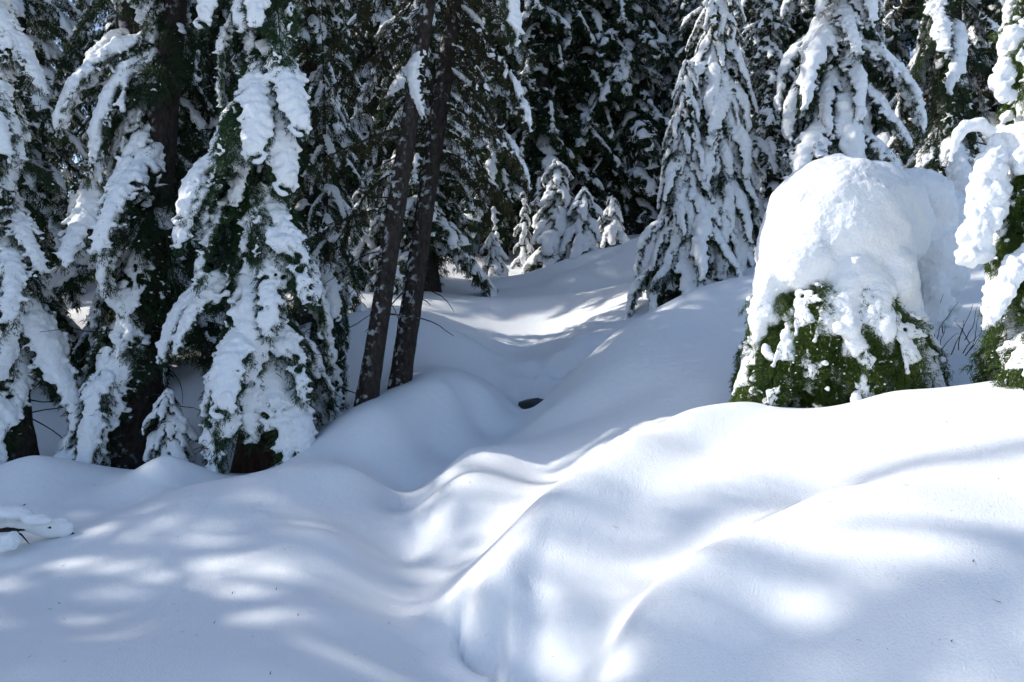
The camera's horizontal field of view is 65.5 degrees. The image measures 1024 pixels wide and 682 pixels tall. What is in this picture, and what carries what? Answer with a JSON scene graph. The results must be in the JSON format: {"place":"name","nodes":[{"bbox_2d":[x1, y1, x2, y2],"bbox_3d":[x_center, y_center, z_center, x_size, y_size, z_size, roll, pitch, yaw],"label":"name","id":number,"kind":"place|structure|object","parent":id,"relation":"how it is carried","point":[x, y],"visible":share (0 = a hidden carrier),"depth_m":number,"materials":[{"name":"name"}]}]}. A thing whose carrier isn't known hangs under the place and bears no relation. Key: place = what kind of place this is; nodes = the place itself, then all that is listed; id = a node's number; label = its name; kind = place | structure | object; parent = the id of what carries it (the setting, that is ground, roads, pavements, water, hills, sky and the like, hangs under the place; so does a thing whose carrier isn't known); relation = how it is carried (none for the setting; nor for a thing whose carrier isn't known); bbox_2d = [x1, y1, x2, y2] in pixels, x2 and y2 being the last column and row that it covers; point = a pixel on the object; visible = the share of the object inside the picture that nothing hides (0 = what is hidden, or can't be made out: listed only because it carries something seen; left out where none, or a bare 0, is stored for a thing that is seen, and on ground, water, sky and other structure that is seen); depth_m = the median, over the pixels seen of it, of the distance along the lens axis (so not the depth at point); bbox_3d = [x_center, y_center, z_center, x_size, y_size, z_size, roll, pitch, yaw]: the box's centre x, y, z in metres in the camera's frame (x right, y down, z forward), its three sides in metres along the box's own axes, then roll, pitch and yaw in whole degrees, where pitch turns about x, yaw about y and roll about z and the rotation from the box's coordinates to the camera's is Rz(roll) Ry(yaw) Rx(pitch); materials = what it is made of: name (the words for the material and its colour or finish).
{"place":"outdoors","nodes":[
{"label":"outdoors","id":0,"kind":"place"},
{"bbox_2d":[45,0,913,195],"label":"sky","id":1,"kind":"structure","parent":0,"point":[911,52],"materials":[{"name":"white"}]},
{"bbox_2d":[0,191,1023,681],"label":"ground","id":2,"kind":"structure","parent":0,"point":[612,507],"depth_m":5.00,"materials":[{"name":"white snow"}]},
{"bbox_2d":[0,504,73,552],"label":"fallen branch","id":3,"kind":"object","parent":2,"relation":"on","point":[15,519],"visible":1,"depth_m":6.09,"materials":[{"name":"white wood"}]},
{"bbox_2d":[0,0,82,463],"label":"fir tree","id":4,"kind":"object","parent":2,"relation":"on","point":[24,315],"visible":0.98,"depth_m":8.63,"materials":[{"name":"white plant"}]},
{"bbox_2d":[31,25,74,192],"bbox_3d":[-13.097,-10.365,19.866,4.296,20.637,3.951,0,0,-20],"label":"fir tree","id":5,"kind":"object","parent":2,"relation":"on","point":[66,176],"depth_m":21.33,"materials":[{"name":"green plant"}]},
{"bbox_2d":[10,0,105,398],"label":"fir tree","id":6,"kind":"object","parent":2,"relation":"on","point":[58,24],"visible":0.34,"depth_m":12.35,"materials":[{"name":"green plant"}]},
{"bbox_2d":[26,0,95,295],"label":"fir tree","id":7,"kind":"object","parent":2,"relation":"on","point":[71,9],"visible":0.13,"depth_m":17.50,"materials":[{"name":"green plant"}]},
{"bbox_2d":[50,1,106,229],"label":"fir tree","id":8,"kind":"object","parent":2,"relation":"on","point":[72,132],"depth_m":27.91,"materials":[{"name":"green plant"}]},
{"bbox_2d":[53,374,110,466],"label":"young fir","id":9,"kind":"object","parent":2,"relation":"on","point":[66,445],"visible":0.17,"depth_m":8.72,"materials":[{"name":"white plant"}]},
{"bbox_2d":[49,0,194,241],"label":"fir tree","id":10,"kind":"object","parent":2,"relation":"on","point":[81,137],"visible":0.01,"depth_m":18.81,"materials":[{"name":"green plant"}]},
{"bbox_2d":[32,0,227,336],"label":"fir tree","id":11,"kind":"object","parent":2,"relation":"on","point":[80,220],"visible":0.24,"depth_m":9.38,"materials":[{"name":"white plant"}]},
{"bbox_2d":[43,0,219,376],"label":"fir tree","id":12,"kind":"object","parent":2,"relation":"on","point":[83,342],"visible":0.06,"depth_m":12.35,"materials":[{"name":"green plant"}]},
{"bbox_2d":[41,0,223,469],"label":"fir tree","id":13,"kind":"object","parent":2,"relation":"on","point":[130,250],"visible":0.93,"depth_m":8.98,"materials":[{"name":"green plant"}]},
{"bbox_2d":[140,386,198,463],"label":"young fir","id":14,"kind":"object","parent":2,"relation":"on","point":[171,437],"visible":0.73,"depth_m":8.60,"materials":[{"name":"white plant"}]},
{"bbox_2d":[186,18,233,156],"bbox_3d":[-8.113,-11.555,21.260,4.262,20.872,4.553,0,0,-34],"label":"fir tree","id":15,"kind":"object","parent":2,"relation":"on","point":[196,29],"visible":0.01,"depth_m":20.44,"materials":[{"name":"green plant"}]},
{"bbox_2d":[163,0,323,390],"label":"fir tree","id":16,"kind":"object","parent":2,"relation":"on","point":[209,42],"visible":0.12,"depth_m":12.44,"materials":[{"name":"green plant"}]},
{"bbox_2d":[151,0,342,473],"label":"cedar tree","id":17,"kind":"object","parent":2,"relation":"on","point":[260,401],"visible":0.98,"depth_m":8.19,"materials":[{"name":"green plant"}]},
{"bbox_2d":[287,0,382,324],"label":"fir tree","id":18,"kind":"object","parent":2,"relation":"on","point":[309,63],"visible":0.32,"depth_m":13.71,"materials":[{"name":"green plant"}]},
{"bbox_2d":[304,0,368,410],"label":"cedar tree","id":19,"kind":"object","parent":2,"relation":"on","point":[336,294],"visible":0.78,"depth_m":9.81,"materials":[{"name":"green wood"}]},
{"bbox_2d":[297,1,393,177],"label":"fir tree","id":20,"kind":"object","parent":2,"relation":"on","point":[347,20],"depth_m":25.70,"materials":[{"name":"green plant"}]},
{"bbox_2d":[295,0,443,254],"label":"fir tree","id":21,"kind":"object","parent":2,"relation":"on","point":[368,46],"visible":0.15,"depth_m":18.86,"materials":[{"name":"green plant"}]},
{"bbox_2d":[348,177,396,291],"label":"young fir","id":22,"kind":"object","parent":2,"relation":"on","point":[366,246],"visible":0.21,"depth_m":16.73,"materials":[{"name":"green plant"}]},
{"bbox_2d":[364,154,405,292],"bbox_3d":[-2.546,-1.964,15.984,0.928,3.570,0.826,0,0,-7],"label":"young fir","id":23,"kind":"object","parent":2,"relation":"on","point":[377,225],"visible":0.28,"depth_m":15.94,"materials":[{"name":"green plant"}]},
{"bbox_2d":[296,0,525,406],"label":"fir tree","id":24,"kind":"object","parent":2,"relation":"on","point":[410,102],"visible":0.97,"depth_m":9.06,"materials":[{"name":"green plant"}]},
{"bbox_2d":[383,1,461,197],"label":"fir tree","id":25,"kind":"object","parent":2,"relation":"on","point":[415,142],"depth_m":28.59,"materials":[{"name":"green plant"}]},
{"bbox_2d":[361,0,498,296],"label":"fir tree","id":26,"kind":"object","parent":2,"relation":"on","point":[442,244],"visible":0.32,"depth_m":16.28,"materials":[{"name":"green plant"}]},
{"bbox_2d":[331,0,536,389],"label":"fir tree","id":27,"kind":"object","parent":2,"relation":"on","point":[404,350],"visible":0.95,"depth_m":9.62,"materials":[{"name":"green plant"}]},
{"bbox_2d":[436,7,510,226],"bbox_3d":[-1.794,-13.655,30.111,4.346,22.701,4.725,0,0,-27],"label":"fir tree","id":28,"kind":"object","parent":2,"relation":"on","point":[481,160],"depth_m":29.04,"materials":[{"name":"green plant"}]},
{"bbox_2d":[479,231,508,278],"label":"young fir","id":29,"kind":"object","parent":2,"relation":"on","point":[494,265],"visible":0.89,"depth_m":20.43,"materials":[{"name":"white plant"}]},
{"bbox_2d":[439,0,582,256],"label":"fir tree","id":30,"kind":"object","parent":2,"relation":"on","point":[501,178],"visible":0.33,"depth_m":23.53,"materials":[{"name":"green plant"}]},
{"bbox_2d":[502,39,533,214],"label":"fir tree","id":31,"kind":"object","parent":2,"relation":"on","point":[512,127],"depth_m":31.84,"materials":[{"name":"green plant"}]},
{"bbox_2d":[509,192,533,268],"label":"young fir","id":32,"kind":"object","parent":2,"relation":"on","point":[526,246],"visible":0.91,"depth_m":21.49,"materials":[{"name":"white plant"}]},
{"bbox_2d":[44,370,998,673],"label":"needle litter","id":33,"kind":"object","parent":2,"relation":"on","point":[276,588],"visible":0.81,"depth_m":4.28,"materials":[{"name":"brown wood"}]},
{"bbox_2d":[518,398,543,408],"bbox_3d":[0.370,0.875,10.993,0.528,0.183,0.388,0,0,32],"label":"stone","id":34,"kind":"object","parent":2,"relation":"on","point":[528,403],"visible":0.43,"depth_m":10.90,"materials":[{"name":"grey stone"}]},
{"bbox_2d":[511,0,568,205],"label":"fir tree","id":35,"kind":"object","parent":2,"relation":"on","point":[553,72],"visible":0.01,"depth_m":31.73,"materials":[{"name":"green plant"}]},
{"bbox_2d":[522,156,574,272],"bbox_3d":[1.117,-2.864,20.961,2.088,3.868,2.174,0,-2,-36],"label":"young fir","id":36,"kind":"object","parent":2,"relation":"on","point":[556,200],"visible":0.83,"depth_m":20.32,"materials":[{"name":"white plant"}]},
{"bbox_2d":[478,0,631,255],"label":"fir tree","id":37,"kind":"object","parent":2,"relation":"on","point":[541,155],"visible":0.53,"depth_m":24.23,"materials":[{"name":"green plant"}]},
{"bbox_2d":[511,0,643,234],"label":"fir tree","id":38,"kind":"object","parent":2,"relation":"on","point":[582,51],"visible":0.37,"depth_m":24.95,"materials":[{"name":"green plant"}]},
{"bbox_2d":[559,186,603,259],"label":"young fir","id":39,"kind":"object","parent":2,"relation":"on","point":[579,235],"visible":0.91,"depth_m":19.94,"materials":[{"name":"white plant"}]},
{"bbox_2d":[596,196,629,248],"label":"young fir","id":40,"kind":"object","parent":2,"relation":"on","point":[612,229],"visible":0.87,"depth_m":21.36,"materials":[{"name":"white plant"}]},
{"bbox_2d":[561,11,665,210],"bbox_3d":[3.684,-14.407,31.166,4.725,22.701,4.346,0,0,-5],"label":"fir tree","id":41,"kind":"object","parent":2,"relation":"on","point":[637,111],"visible":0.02,"depth_m":30.05,"materials":[{"name":"green plant"}]},
{"bbox_2d":[580,0,681,234],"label":"fir tree","id":42,"kind":"object","parent":2,"relation":"on","point":[647,163],"visible":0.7,"depth_m":24.75,"materials":[{"name":"green plant"}]},
{"bbox_2d":[635,0,688,200],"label":"fir tree","id":43,"kind":"object","parent":2,"relation":"on","point":[644,59],"visible":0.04,"depth_m":33.16,"materials":[{"name":"green plant"}]},
{"bbox_2d":[623,55,742,319],"bbox_3d":[2.795,-2.201,12.726,1.887,4.792,1.453,0,0,33],"label":"cedar tree","id":44,"kind":"object","parent":2,"relation":"on","point":[681,201],"visible":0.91,"depth_m":12.58,"materials":[{"name":"white wood"}]},
{"bbox_2d":[638,0,752,214],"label":"fir tree","id":45,"kind":"object","parent":2,"relation":"on","point":[674,13],"visible":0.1,"depth_m":26.52,"materials":[{"name":"green plant"}]},
{"bbox_2d":[674,0,761,287],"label":"cedar tree","id":46,"kind":"object","parent":2,"relation":"on","point":[729,174],"visible":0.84,"depth_m":12.62,"materials":[{"name":"white wood"}]},
{"bbox_2d":[674,0,764,89],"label":"fir tree","id":47,"kind":"object","parent":2,"relation":"on","point":[689,19],"visible":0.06,"depth_m":22.91,"materials":[{"name":"white plant"}]},
{"bbox_2d":[699,0,793,165],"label":"fir tree","id":48,"kind":"object","parent":2,"relation":"on","point":[747,5],"visible":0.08,"depth_m":20.23,"materials":[{"name":"green plant"}]},
{"bbox_2d":[727,6,777,224],"bbox_3d":[3.794,-3.248,13.387,1.151,4.800,0.943,0,0,0],"label":"cedar tree","id":49,"kind":"object","parent":2,"relation":"on","point":[763,146],"visible":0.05,"depth_m":13.11,"materials":[{"name":"wood"}]},
{"bbox_2d":[740,0,797,219],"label":"fir tree","id":50,"kind":"object","parent":2,"relation":"on","point":[766,53],"visible":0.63,"depth_m":17.78,"materials":[{"name":"green plant"}]},
{"bbox_2d":[754,0,814,135],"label":"fir tree","id":51,"kind":"object","parent":2,"relation":"on","point":[799,17],"visible":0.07,"depth_m":21.32,"materials":[{"name":"green plant"}]},
{"bbox_2d":[727,153,954,407],"bbox_3d":[2.690,-0.220,6.825,1.866,2.740,1.862,0,0,0],"label":"bush","id":52,"kind":"object","parent":2,"relation":"on","point":[836,313],"visible":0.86,"depth_m":6.21,"materials":[{"name":"white plant"}]},
{"bbox_2d":[773,0,926,179],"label":"fir tree","id":53,"kind":"object","parent":2,"relation":"on","point":[838,46],"visible":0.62,"depth_m":11.93,"materials":[{"name":"white plant"}]},
{"bbox_2d":[813,0,925,168],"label":"fir tree","id":54,"kind":"object","parent":2,"relation":"on","point":[896,47],"visible":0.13,"depth_m":19.35,"materials":[{"name":"green plant"}]},
{"bbox_2d":[899,17,929,169],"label":"fir tree","id":55,"kind":"object","parent":2,"relation":"on","point":[906,40],"visible":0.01,"depth_m":24.51,"materials":[{"name":"green plant"}]},
{"bbox_2d":[883,0,1001,167],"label":"fir tree","id":56,"kind":"object","parent":2,"relation":"on","point":[991,53],"visible":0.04,"depth_m":15.19,"materials":[{"name":"green plant"}]},
{"bbox_2d":[903,167,983,355],"bbox_3d":[4.117,-0.682,7.825,0.939,1.948,1.686,0,0,44],"label":"bush","id":57,"kind":"object","parent":2,"relation":"on","point":[944,278],"visible":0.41,"depth_m":7.21,"materials":[{"name":"white plant"}]},
{"bbox_2d":[882,0,1005,194],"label":"fir tree","id":58,"kind":"object","parent":2,"relation":"on","point":[944,47],"visible":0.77,"depth_m":13.02,"materials":[{"name":"green plant"}]},
{"bbox_2d":[949,0,1023,392],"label":"fir tree","id":59,"kind":"object","parent":2,"relation":"on","point":[990,231],"visible":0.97,"depth_m":5.39,"materials":[{"name":"white plant"}]},
{"bbox_2d":[991,2,1002,61],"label":"fir tree","id":60,"kind":"object","parent":2,"relation":"on","point":[997,18],"visible":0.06,"depth_m":14.59,"materials":[{"name":"green plant"}]}
]}

